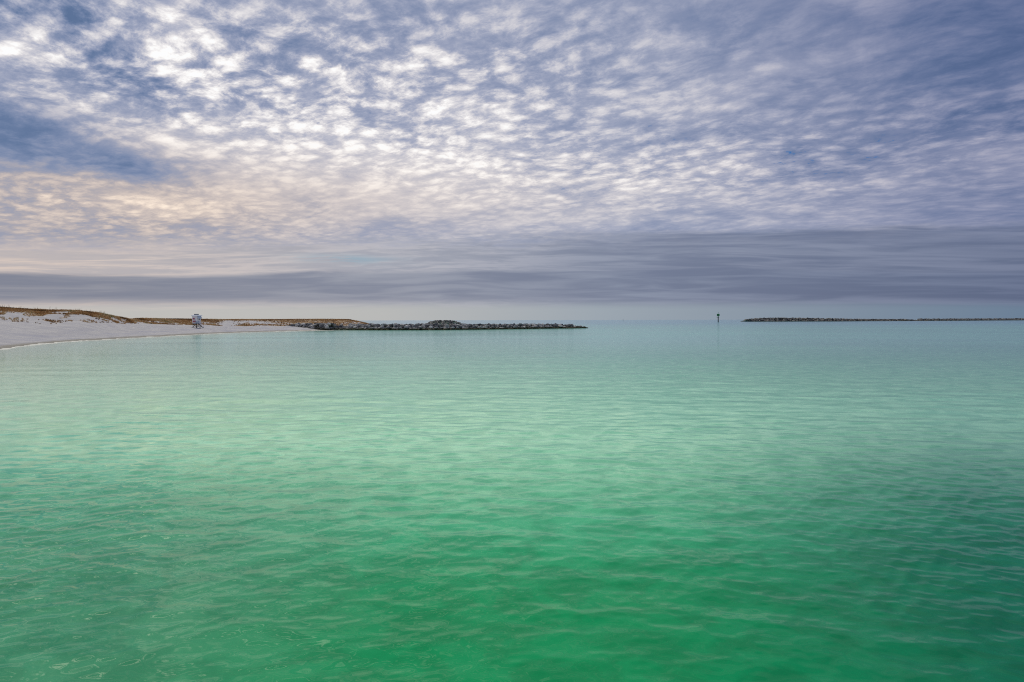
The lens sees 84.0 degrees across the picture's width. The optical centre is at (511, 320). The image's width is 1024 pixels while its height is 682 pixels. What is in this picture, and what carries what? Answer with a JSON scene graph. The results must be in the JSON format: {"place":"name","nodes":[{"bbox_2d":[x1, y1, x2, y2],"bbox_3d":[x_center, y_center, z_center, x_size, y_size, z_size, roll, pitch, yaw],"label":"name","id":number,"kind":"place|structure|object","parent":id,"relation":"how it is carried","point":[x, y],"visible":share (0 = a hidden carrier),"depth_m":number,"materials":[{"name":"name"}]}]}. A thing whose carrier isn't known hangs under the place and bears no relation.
{"place":"outdoors","nodes":[
{"label":"outdoors","id":0,"kind":"place"},
{"bbox_2d":[0,310,360,348],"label":"sand beach","id":1,"kind":"structure","parent":0,"point":[24,332],"depth_m":141.74,"materials":[{"name":"white sand"}]},
{"bbox_2d":[0,306,368,325],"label":"dune grass","id":2,"kind":"structure","parent":1,"relation":"on","point":[185,321],"depth_m":185.61,"materials":[{"name":"green plant"}]},
{"bbox_2d":[191,314,203,327],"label":"lifeguard tower","id":3,"kind":"structure","parent":1,"relation":"on","point":[196,319],"depth_m":190.51,"materials":[{"name":"white paint"}]},
{"bbox_2d":[0,319,1023,681],"bbox_3d":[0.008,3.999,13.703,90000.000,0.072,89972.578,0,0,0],"label":"water","id":4,"kind":"structure","parent":0,"point":[710,501],"depth_m":12.32,"materials":[{"name":"green liquid"}]},
{"bbox_2d":[0,330,323,349],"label":"foam","id":5,"kind":"object","parent":4,"relation":"on","point":[108,339],"visible":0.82,"depth_m":113.66,"materials":[{"name":"beige"}]},
{"bbox_2d":[285,317,1023,329],"bbox_3d":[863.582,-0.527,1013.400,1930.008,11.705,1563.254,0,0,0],"label":"breakwater rocks","id":6,"kind":"object","parent":4,"relation":"in","point":[452,322],"visible":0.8,"depth_m":1152.75,"materials":[{"name":"stone"}]},
{"bbox_2d":[0,0,1023,319],"label":"sky","id":7,"kind":"structure","parent":0,"point":[215,159],"materials":[{"name":"blue"}]}
]}

